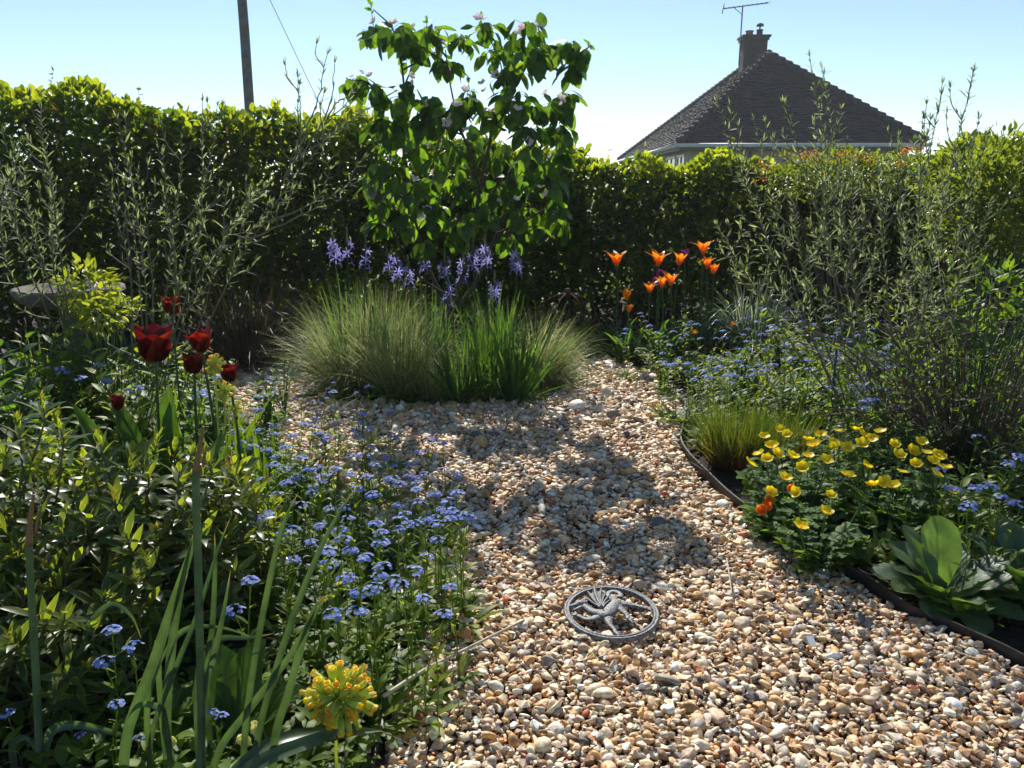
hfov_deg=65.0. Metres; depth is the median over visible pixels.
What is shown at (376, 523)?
forget me not
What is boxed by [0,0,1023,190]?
sky
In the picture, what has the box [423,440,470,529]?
forget me not
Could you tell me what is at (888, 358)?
forget me not
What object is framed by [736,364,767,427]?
forget me not
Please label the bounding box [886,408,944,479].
leafy perennial
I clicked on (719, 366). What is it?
forget me not
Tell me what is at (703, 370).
forget me not
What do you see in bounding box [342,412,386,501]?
forget me not
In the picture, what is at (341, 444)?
forget me not
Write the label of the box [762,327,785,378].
forget me not
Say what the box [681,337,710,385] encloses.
forget me not
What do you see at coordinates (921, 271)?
grey leaved shrub
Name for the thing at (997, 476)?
forget-me-not plant
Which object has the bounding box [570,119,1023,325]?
hedge
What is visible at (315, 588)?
leafy perennial
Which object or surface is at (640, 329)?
forget me not
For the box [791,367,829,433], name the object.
forget me not
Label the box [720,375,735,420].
forget me not
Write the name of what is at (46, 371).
leafy perennial
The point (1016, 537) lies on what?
broad leaf rosette
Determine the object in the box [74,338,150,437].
leafy perennial
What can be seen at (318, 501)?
forget me not
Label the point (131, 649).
forget me not
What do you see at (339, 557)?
forget me not
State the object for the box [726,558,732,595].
straw
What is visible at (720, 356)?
forget me not
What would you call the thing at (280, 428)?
forget me not
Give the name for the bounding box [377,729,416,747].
straw
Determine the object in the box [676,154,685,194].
window
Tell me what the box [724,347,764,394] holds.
leafy perennial
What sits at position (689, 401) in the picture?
forget me not
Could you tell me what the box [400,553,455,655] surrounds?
forget me not
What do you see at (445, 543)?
forget me not
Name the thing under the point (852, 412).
forget me not
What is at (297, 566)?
forget me not
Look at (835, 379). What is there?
forget me not
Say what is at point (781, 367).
forget me not
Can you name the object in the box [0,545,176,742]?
evergreen shrub
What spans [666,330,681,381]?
forget me not
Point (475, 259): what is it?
camassia
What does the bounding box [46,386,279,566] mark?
upright leaf rosette
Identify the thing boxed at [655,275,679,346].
orange tulip
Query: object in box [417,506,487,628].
forget me not
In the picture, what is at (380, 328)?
strap leaf clump
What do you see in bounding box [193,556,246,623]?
forget me not
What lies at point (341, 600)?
forget me not
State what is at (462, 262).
camassia
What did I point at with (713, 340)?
forget me not
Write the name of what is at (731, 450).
tussock grass
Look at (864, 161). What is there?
berberis shrub
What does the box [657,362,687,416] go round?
forget me not
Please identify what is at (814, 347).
forget me not
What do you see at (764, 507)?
orange geum
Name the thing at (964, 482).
forget-me-not plant
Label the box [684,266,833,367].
silver grass
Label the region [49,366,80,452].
forget me not
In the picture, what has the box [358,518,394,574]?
leafy perennial
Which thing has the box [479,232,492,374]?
camassia
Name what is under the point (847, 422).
forget me not
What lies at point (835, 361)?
garden cane
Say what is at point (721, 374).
forget me not
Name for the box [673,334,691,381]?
forget me not
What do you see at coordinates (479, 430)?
gravel
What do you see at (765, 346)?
forget me not
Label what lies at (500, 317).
feather grass
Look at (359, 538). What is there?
forget me not
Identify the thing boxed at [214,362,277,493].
red tulip
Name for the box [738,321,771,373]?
forget me not
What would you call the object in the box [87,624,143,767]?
forget me not
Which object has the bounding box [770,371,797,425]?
leafy perennial
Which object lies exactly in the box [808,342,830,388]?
forget me not
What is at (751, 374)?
forget me not
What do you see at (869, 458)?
forget me not
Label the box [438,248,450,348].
camassia
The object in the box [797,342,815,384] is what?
forget me not
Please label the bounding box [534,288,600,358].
plant support
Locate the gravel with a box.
[217,354,1023,767]
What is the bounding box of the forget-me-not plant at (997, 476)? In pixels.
[968,426,1023,520]
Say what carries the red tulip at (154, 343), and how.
on the soil
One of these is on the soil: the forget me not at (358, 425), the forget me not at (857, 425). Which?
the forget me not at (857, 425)
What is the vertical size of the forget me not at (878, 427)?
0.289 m
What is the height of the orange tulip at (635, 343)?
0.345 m
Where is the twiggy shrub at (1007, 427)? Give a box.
[740,253,1023,481]
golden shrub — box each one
[49,252,128,430]
[68,281,144,430]
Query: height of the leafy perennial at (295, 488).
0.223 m
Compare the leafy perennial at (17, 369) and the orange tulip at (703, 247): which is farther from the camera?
the orange tulip at (703, 247)
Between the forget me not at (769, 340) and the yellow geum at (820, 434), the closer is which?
the yellow geum at (820, 434)
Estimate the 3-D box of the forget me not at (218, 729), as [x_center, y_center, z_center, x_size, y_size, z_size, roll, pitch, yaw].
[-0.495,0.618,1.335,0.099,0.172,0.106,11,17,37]
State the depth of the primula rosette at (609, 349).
4.81 m
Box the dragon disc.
[563,585,659,642]
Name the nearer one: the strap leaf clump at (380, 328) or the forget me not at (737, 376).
the forget me not at (737, 376)
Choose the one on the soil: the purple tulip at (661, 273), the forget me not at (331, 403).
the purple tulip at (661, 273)
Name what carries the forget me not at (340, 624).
on the soil
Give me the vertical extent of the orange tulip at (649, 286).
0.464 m
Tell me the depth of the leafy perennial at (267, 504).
2.27 m
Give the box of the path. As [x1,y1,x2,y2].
[218,369,1023,767]
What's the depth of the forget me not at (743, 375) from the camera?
3.45 m
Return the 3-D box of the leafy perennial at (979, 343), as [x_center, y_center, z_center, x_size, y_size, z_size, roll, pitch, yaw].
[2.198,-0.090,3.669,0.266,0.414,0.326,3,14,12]
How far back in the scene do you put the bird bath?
3.54 m
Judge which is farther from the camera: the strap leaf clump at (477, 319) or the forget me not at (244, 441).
the strap leaf clump at (477, 319)
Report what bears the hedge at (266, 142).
on the soil
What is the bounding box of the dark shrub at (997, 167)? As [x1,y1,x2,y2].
[908,122,1023,375]
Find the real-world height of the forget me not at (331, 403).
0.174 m
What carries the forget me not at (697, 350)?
on the soil
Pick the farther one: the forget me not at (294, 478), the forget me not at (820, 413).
the forget me not at (820, 413)
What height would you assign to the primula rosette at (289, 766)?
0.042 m
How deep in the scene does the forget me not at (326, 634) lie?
1.67 m
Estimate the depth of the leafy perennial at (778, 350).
4.48 m
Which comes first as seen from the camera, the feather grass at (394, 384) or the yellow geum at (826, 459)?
the yellow geum at (826, 459)
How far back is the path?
1.68 m
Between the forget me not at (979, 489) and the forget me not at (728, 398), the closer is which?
the forget me not at (979, 489)
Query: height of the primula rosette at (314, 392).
0.070 m
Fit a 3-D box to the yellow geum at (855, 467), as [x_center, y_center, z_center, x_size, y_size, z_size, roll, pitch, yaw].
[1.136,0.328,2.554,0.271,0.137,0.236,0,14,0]
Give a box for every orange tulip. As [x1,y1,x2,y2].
[603,250,636,349]
[604,287,632,360]
[611,304,643,360]
[618,281,669,352]
[639,249,675,347]
[647,272,692,355]
[653,251,691,352]
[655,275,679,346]
[677,240,713,349]
[684,255,714,352]
[693,263,718,352]
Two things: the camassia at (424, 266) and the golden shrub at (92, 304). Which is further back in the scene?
the camassia at (424, 266)
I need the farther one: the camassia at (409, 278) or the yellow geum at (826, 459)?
the camassia at (409, 278)
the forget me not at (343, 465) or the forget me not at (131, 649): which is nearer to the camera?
the forget me not at (131, 649)
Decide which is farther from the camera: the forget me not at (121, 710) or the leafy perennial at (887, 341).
the leafy perennial at (887, 341)
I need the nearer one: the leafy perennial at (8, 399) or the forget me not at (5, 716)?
the forget me not at (5, 716)
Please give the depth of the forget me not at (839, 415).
3.27 m
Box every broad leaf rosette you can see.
[870,516,1023,634]
[961,518,1023,592]
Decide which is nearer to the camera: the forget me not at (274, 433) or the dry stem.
the dry stem
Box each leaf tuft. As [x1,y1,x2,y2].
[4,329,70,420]
[47,350,128,408]
[124,377,220,454]
[177,393,289,465]
[194,415,341,506]
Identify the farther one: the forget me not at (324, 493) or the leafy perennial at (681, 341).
the leafy perennial at (681, 341)
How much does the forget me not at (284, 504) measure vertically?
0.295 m
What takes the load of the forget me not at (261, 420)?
on the soil
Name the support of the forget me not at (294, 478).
on the soil
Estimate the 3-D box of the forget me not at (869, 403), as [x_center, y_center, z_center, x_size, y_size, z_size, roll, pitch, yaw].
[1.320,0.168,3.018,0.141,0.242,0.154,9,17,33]
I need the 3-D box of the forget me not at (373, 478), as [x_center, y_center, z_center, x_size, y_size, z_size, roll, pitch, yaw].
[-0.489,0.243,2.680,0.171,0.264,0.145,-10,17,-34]
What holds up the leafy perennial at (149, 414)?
on the soil
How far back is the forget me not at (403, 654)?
1.66 m
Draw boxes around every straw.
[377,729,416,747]
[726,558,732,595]
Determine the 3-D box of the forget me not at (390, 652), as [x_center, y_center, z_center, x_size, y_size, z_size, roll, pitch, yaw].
[-0.252,0.501,1.625,0.156,0.266,0.169,-6,15,-23]
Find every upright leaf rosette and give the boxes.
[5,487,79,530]
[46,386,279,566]
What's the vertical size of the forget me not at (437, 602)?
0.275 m
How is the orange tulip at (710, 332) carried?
on the soil
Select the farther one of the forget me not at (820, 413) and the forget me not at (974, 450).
the forget me not at (820, 413)
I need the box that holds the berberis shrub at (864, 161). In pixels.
[751,142,940,334]
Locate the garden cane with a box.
[829,335,838,427]
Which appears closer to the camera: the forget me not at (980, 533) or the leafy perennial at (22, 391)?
the forget me not at (980, 533)
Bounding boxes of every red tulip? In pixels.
[109,394,124,471]
[132,323,173,446]
[161,296,215,461]
[182,327,218,481]
[182,352,242,496]
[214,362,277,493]
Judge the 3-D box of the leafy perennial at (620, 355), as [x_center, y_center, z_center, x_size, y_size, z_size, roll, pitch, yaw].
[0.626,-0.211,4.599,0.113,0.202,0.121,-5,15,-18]
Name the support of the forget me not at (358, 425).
on the gravel
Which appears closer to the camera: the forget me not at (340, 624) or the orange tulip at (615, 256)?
the forget me not at (340, 624)
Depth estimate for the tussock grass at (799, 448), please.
2.96 m
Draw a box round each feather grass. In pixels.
[245,284,425,405]
[254,296,355,387]
[279,271,465,399]
[288,283,493,423]
[357,320,493,412]
[448,288,537,355]
[502,301,618,404]
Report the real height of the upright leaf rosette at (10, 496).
0.249 m
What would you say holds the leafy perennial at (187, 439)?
on the soil
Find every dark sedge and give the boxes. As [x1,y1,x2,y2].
[156,254,338,378]
[208,261,351,359]
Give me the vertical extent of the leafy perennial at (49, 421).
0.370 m
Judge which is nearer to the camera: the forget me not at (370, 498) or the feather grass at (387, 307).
the forget me not at (370, 498)
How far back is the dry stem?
1.66 m
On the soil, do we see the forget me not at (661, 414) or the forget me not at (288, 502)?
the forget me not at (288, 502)
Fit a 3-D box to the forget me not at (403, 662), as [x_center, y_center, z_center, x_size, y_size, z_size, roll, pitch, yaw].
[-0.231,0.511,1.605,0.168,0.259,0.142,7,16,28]
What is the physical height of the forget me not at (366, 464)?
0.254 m
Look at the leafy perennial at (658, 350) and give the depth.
4.39 m
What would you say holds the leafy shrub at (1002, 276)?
on the soil
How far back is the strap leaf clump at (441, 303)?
4.33 m
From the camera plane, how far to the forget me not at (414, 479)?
2.32 m
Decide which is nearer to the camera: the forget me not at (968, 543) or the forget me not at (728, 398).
the forget me not at (968, 543)
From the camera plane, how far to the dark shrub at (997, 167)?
3.94 m
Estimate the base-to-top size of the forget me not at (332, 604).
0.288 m
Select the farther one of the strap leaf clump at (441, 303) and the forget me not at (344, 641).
the strap leaf clump at (441, 303)
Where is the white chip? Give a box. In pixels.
[806,636,816,646]
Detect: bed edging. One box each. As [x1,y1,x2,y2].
[368,520,404,767]
[679,401,1023,670]
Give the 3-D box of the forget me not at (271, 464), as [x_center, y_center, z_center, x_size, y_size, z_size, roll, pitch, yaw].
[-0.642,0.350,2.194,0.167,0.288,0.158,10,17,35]
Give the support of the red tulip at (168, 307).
on the soil
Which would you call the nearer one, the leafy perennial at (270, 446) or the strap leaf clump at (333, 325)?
the leafy perennial at (270, 446)
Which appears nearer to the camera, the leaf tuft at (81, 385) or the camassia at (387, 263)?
the leaf tuft at (81, 385)
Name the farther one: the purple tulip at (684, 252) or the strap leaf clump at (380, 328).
the purple tulip at (684, 252)
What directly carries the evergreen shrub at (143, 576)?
on the soil
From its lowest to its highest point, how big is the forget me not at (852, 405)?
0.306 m
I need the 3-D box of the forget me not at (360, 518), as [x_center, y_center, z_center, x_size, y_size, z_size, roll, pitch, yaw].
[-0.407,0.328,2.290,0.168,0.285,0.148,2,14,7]
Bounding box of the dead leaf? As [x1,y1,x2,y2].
[686,661,699,666]
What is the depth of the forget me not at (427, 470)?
2.40 m
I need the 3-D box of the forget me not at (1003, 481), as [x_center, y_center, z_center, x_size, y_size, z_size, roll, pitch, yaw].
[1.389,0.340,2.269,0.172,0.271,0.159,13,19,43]
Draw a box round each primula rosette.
[132,639,304,767]
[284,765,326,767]
[302,388,344,401]
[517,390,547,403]
[546,330,597,346]
[589,333,647,356]
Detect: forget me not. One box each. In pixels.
[0,708,29,767]
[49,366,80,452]
[72,375,95,464]
[74,731,90,767]
[79,363,117,455]
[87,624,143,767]
[98,698,125,767]
[115,640,159,766]
[126,385,148,439]
[132,734,144,758]
[185,389,208,482]
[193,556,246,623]
[206,708,228,759]
[213,375,252,457]
[226,575,304,685]
[231,428,262,511]
[231,517,289,621]
[233,440,246,460]
[239,413,253,455]
[240,510,306,625]
[244,516,296,631]
[246,444,269,508]
[249,477,286,573]
[250,408,262,466]
[251,395,279,465]
[253,427,272,486]
[260,448,300,535]
[263,390,301,450]
[263,525,333,630]
[264,378,286,437]
[265,461,299,552]
[266,555,336,649]
[267,424,289,498]
[270,466,299,548]
[270,480,319,591]
[273,454,324,547]
[275,444,312,529]
[278,538,343,657]
[279,433,297,497]
[281,501,333,603]
[286,422,337,504]
[293,392,318,431]
[294,607,372,753]
[295,522,351,641]
[302,466,338,570]
[304,490,344,575]
[304,559,364,667]
[305,399,326,438]
[305,545,363,675]
[307,421,336,488]
[307,431,337,520]
[307,480,342,556]
[307,587,412,754]
[308,409,349,488]
[310,464,332,536]
[313,465,360,573]
[316,546,392,671]
[317,439,340,507]
[318,505,358,594]
[319,390,352,454]
[319,397,340,435]
[320,535,387,653]
[323,407,355,472]
[323,526,370,626]
[323,572,381,679]
[325,423,360,495]
[326,382,345,418]
[327,453,369,530]
[327,504,376,607]
[332,471,368,557]
[337,435,378,510]
[338,473,396,569]
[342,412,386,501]
[342,555,403,661]
[344,462,405,551]
[345,420,382,490]
[345,485,390,576]
[347,391,369,431]
[347,571,418,702]
[351,385,391,451]
[351,582,415,723]
[352,452,396,543]
[353,490,402,597]
[354,520,421,650]
[354,538,424,647]
[355,426,399,502]
[361,561,426,675]
[367,579,441,695]
[368,475,425,566]
[370,516,437,642]
[371,502,418,591]
[373,433,411,501]
[374,409,409,471]
[375,456,415,538]
[381,525,422,614]
[381,565,457,716]
[382,593,467,738]
[384,480,424,576]
[385,473,437,558]
[385,486,449,591]
[385,519,456,626]
[392,462,432,537]
[393,497,448,611]
[395,517,460,630]
[400,490,459,605]
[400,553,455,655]
[405,471,443,552]
[409,437,469,527]
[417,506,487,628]
[418,506,468,603]
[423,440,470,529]
[424,515,485,625]
[424,583,482,693]
[426,467,466,544]
[428,489,486,600]
[435,472,480,551]
[441,511,506,638]
[610,328,640,380]
[632,312,643,354]
[633,324,659,371]
[647,361,673,414]
[653,363,683,421]
[657,344,684,396]
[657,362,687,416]
[665,361,695,420]
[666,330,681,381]
[668,356,687,401]
[668,370,699,421]
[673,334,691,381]
[676,367,710,425]
[678,320,702,361]
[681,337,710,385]
[682,374,713,442]
[685,369,709,432]
[689,323,704,376]
[689,356,724,417]
[699,365,724,428]
[706,337,719,375]
[708,336,728,382]
[709,319,721,365]
[715,352,741,399]
[717,329,729,373]
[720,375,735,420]
[722,374,733,430]
[723,359,754,420]
[723,373,740,415]
[724,374,741,426]
[733,316,750,351]
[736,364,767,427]
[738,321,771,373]
[738,340,751,390]
[739,347,757,400]
[742,369,760,415]
[743,373,758,414]
[750,333,766,390]
[756,324,783,373]
[756,345,774,394]
[756,363,786,428]
[759,326,772,361]
[760,368,773,419]
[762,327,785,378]
[762,345,793,399]
[768,356,801,415]
[768,357,792,424]
[768,360,797,411]
[771,341,789,383]
[774,339,795,387]
[779,321,809,372]
[789,359,818,417]
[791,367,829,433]
[794,345,804,389]
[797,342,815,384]
[798,324,815,373]
[799,351,826,408]
[803,322,822,363]
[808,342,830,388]
[810,358,832,426]
[813,377,838,427]
[814,353,838,411]
[815,357,849,423]
[815,386,837,448]
[816,316,830,359]
[819,354,849,411]
[825,389,853,459]
[827,385,862,441]
[828,381,859,436]
[833,375,866,437]
[838,398,884,465]
[840,383,877,458]
[842,398,875,457]
[842,398,894,478]
[842,400,874,460]
[843,382,875,448]
[866,385,895,457]
[878,395,901,459]
[882,346,895,399]
[902,467,954,541]
[909,486,977,568]
[925,503,979,612]
[961,434,998,508]
[968,484,983,557]
[970,481,990,549]
[973,493,1019,557]
[975,483,999,550]
[976,459,1015,531]
[981,453,1023,527]
[988,500,1023,614]
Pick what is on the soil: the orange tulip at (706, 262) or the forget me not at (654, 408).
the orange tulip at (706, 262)
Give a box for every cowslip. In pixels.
[204,353,226,455]
[214,381,235,458]
[226,400,243,466]
[299,660,377,767]
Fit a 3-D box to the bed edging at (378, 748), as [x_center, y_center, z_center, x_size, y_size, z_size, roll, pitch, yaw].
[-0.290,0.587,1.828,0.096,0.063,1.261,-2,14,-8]
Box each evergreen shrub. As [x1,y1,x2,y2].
[0,384,154,601]
[0,425,294,682]
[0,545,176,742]
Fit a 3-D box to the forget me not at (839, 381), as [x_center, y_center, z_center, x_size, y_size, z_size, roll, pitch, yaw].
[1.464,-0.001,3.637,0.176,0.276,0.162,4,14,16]
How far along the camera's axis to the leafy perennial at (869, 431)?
2.94 m
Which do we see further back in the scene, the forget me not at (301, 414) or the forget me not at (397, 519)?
the forget me not at (301, 414)
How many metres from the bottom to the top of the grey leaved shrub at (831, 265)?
1.468 m
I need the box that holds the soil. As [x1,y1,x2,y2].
[0,292,1023,767]
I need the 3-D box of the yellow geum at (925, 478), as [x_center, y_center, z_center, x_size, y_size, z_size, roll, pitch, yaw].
[1.250,0.311,2.405,0.251,0.253,0.264,-9,16,-31]
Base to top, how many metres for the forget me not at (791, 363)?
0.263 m
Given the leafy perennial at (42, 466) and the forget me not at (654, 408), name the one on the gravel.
the forget me not at (654, 408)
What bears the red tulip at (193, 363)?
on the soil
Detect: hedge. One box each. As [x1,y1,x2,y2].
[0,66,613,341]
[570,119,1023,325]
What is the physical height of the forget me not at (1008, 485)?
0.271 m
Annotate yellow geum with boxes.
[735,424,815,515]
[738,447,855,546]
[765,480,878,575]
[766,438,850,530]
[806,426,880,493]
[830,427,910,506]
[839,457,891,505]
[843,448,933,539]
[885,463,996,540]
[889,436,971,517]
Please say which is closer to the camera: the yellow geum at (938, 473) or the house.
the yellow geum at (938, 473)
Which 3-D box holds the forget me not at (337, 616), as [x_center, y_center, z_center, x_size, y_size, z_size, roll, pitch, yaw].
[-0.317,0.533,1.469,0.156,0.285,0.185,12,18,39]
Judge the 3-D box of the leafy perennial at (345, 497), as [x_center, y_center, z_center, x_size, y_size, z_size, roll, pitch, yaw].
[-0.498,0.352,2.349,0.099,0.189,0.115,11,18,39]
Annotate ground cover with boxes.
[0,342,405,767]
[294,350,590,404]
[556,315,1023,626]
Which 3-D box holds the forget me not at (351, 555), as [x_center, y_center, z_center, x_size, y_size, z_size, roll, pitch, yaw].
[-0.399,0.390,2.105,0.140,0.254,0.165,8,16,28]
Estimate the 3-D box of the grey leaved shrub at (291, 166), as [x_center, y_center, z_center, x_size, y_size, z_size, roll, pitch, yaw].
[-1.016,-0.396,2.773,1.276,1.443,0.386,9,16,32]
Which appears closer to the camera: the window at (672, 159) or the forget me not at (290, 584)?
the forget me not at (290, 584)
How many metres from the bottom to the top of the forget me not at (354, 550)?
0.283 m
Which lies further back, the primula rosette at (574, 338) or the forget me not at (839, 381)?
the primula rosette at (574, 338)
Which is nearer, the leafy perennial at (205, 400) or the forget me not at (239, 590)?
the forget me not at (239, 590)
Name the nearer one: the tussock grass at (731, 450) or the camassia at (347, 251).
the tussock grass at (731, 450)
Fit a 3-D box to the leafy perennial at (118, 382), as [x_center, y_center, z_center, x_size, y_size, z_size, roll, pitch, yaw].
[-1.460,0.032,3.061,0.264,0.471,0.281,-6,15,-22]
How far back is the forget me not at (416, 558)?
2.01 m
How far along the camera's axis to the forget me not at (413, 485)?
2.23 m
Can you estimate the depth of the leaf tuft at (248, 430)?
2.85 m
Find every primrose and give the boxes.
[172,736,186,762]
[236,734,250,751]
[250,720,269,749]
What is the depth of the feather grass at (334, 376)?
3.93 m
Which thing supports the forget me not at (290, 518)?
on the soil
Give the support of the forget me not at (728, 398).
on the soil
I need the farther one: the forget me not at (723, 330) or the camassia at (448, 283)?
the forget me not at (723, 330)
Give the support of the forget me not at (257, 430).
on the soil
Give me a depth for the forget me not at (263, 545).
2.06 m
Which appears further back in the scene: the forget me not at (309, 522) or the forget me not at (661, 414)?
the forget me not at (661, 414)
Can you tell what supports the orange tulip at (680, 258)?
on the soil
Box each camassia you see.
[326,219,341,341]
[341,228,353,334]
[358,230,372,326]
[383,241,393,330]
[391,246,403,330]
[402,255,415,349]
[418,258,430,363]
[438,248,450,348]
[440,270,453,346]
[456,252,468,333]
[466,235,479,311]
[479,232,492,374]
[488,270,501,327]
[509,238,523,368]
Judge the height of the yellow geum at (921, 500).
0.249 m
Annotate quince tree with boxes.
[338,0,594,374]
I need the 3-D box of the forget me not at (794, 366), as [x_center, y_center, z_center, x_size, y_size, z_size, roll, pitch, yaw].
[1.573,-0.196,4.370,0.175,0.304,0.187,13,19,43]
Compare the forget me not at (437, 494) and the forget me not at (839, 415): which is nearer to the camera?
the forget me not at (437, 494)
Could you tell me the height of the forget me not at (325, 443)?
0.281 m
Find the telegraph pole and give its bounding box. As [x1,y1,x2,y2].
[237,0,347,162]
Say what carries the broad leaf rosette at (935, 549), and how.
on the soil
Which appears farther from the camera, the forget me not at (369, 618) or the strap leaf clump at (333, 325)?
the strap leaf clump at (333, 325)
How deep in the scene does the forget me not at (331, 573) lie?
1.82 m
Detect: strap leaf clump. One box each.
[258,268,420,382]
[318,288,441,387]
[350,283,484,373]
[398,324,515,404]
[423,297,558,398]
[432,281,541,363]
[445,298,585,403]
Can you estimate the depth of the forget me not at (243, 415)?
2.71 m
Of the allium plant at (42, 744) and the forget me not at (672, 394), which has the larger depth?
the forget me not at (672, 394)
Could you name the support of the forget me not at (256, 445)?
on the soil
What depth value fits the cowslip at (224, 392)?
2.15 m
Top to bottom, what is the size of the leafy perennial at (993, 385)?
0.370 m
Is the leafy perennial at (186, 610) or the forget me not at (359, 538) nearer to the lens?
the leafy perennial at (186, 610)
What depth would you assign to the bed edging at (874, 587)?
1.96 m
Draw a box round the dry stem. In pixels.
[382,619,524,697]
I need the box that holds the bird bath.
[10,281,125,416]
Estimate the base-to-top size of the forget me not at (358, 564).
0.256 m
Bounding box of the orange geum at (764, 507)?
[740,484,794,539]
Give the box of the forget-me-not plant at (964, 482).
[930,464,1006,548]
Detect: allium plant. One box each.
[8,494,141,767]
[119,426,273,767]
[210,483,358,767]
[231,727,382,767]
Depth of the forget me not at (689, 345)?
4.59 m
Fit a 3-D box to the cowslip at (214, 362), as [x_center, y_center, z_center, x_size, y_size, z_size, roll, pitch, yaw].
[-0.776,0.199,2.162,0.055,0.576,0.059,0,14,0]
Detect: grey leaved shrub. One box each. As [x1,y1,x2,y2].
[0,85,92,350]
[96,92,262,418]
[177,35,372,402]
[713,48,887,434]
[853,62,1018,424]
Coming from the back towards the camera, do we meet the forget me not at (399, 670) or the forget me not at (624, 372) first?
the forget me not at (624, 372)
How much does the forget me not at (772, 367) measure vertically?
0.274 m
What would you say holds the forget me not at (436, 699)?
on the gravel
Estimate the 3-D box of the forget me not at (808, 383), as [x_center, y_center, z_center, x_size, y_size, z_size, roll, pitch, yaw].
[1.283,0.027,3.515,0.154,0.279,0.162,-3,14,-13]
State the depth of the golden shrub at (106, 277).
3.21 m
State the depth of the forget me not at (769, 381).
3.35 m
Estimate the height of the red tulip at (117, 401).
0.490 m
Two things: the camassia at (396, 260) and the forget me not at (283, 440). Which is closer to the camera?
the forget me not at (283, 440)
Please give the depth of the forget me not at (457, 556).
1.98 m
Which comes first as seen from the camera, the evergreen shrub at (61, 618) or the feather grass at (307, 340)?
the evergreen shrub at (61, 618)
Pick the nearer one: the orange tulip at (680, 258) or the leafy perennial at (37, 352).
the leafy perennial at (37, 352)
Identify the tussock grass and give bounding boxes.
[670,392,806,472]
[725,397,849,463]
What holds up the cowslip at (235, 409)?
on the soil
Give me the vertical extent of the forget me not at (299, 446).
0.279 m
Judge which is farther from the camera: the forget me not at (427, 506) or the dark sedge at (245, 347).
the dark sedge at (245, 347)
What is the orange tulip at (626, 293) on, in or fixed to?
on the soil
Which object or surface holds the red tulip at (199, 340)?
on the soil
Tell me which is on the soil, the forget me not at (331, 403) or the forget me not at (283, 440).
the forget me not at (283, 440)
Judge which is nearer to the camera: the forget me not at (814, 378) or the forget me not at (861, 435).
the forget me not at (861, 435)
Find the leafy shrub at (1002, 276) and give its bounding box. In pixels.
[933,249,1023,476]
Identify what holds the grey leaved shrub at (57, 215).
on the soil
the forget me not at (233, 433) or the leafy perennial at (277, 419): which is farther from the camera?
the leafy perennial at (277, 419)
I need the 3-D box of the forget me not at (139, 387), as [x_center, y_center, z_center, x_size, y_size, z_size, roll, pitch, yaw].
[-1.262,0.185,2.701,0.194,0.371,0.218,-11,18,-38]
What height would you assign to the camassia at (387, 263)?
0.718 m
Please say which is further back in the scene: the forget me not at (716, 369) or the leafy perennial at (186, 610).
the forget me not at (716, 369)
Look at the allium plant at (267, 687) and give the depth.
1.24 m
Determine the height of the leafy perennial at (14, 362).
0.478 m
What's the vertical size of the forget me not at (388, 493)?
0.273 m
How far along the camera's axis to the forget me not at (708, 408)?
3.19 m
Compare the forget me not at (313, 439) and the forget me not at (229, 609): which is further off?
the forget me not at (313, 439)
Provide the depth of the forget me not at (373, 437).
3.14 m
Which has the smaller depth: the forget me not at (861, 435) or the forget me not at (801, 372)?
the forget me not at (861, 435)
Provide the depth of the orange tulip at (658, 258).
4.74 m
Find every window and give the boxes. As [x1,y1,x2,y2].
[666,156,675,166]
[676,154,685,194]
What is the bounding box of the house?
[617,1,928,215]
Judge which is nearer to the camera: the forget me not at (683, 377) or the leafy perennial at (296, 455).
the leafy perennial at (296, 455)
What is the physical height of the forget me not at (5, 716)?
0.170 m
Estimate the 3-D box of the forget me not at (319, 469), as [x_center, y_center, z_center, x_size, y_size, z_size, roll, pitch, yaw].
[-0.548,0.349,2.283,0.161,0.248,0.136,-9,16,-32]
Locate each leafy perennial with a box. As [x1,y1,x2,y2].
[0,331,53,458]
[0,342,54,460]
[0,354,50,427]
[0,363,34,391]
[0,365,94,477]
[0,393,74,448]
[0,414,31,495]
[2,332,57,400]
[4,307,89,418]
[8,444,70,515]
[22,310,127,428]
[59,397,120,502]
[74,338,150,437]
[91,354,180,456]
[95,355,164,431]
[104,358,190,439]
[150,593,204,678]
[169,356,234,442]
[171,332,234,407]
[176,398,239,467]
[182,433,238,466]
[187,359,234,433]
[231,375,294,452]
[237,532,293,614]
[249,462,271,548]
[250,423,279,475]
[256,354,297,417]
[267,441,300,491]
[271,449,326,518]
[280,496,320,565]
[305,551,336,609]
[320,474,362,526]
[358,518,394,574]
[600,307,619,343]
[608,332,629,363]
[643,325,672,372]
[649,349,680,389]
[672,306,694,357]
[685,358,711,403]
[700,300,728,346]
[721,377,746,412]
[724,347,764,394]
[759,308,802,368]
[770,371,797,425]
[781,356,826,426]
[810,354,837,401]
[819,288,859,347]
[858,417,884,462]
[864,307,906,376]
[882,352,942,409]
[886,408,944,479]
[906,291,971,361]
[958,315,1023,397]
[983,357,1023,426]
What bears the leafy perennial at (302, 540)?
on the soil
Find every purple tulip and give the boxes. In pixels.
[639,277,668,342]
[641,269,669,336]
[679,249,697,348]
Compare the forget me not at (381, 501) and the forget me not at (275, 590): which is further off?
the forget me not at (381, 501)
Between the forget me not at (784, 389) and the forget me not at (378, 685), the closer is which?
the forget me not at (378, 685)
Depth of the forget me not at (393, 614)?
1.84 m
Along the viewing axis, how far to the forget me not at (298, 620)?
1.82 m
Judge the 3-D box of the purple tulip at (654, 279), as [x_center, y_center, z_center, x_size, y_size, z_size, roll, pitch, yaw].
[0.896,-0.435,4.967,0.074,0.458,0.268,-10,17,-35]
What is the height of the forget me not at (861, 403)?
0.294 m
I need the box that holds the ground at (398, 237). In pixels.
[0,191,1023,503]

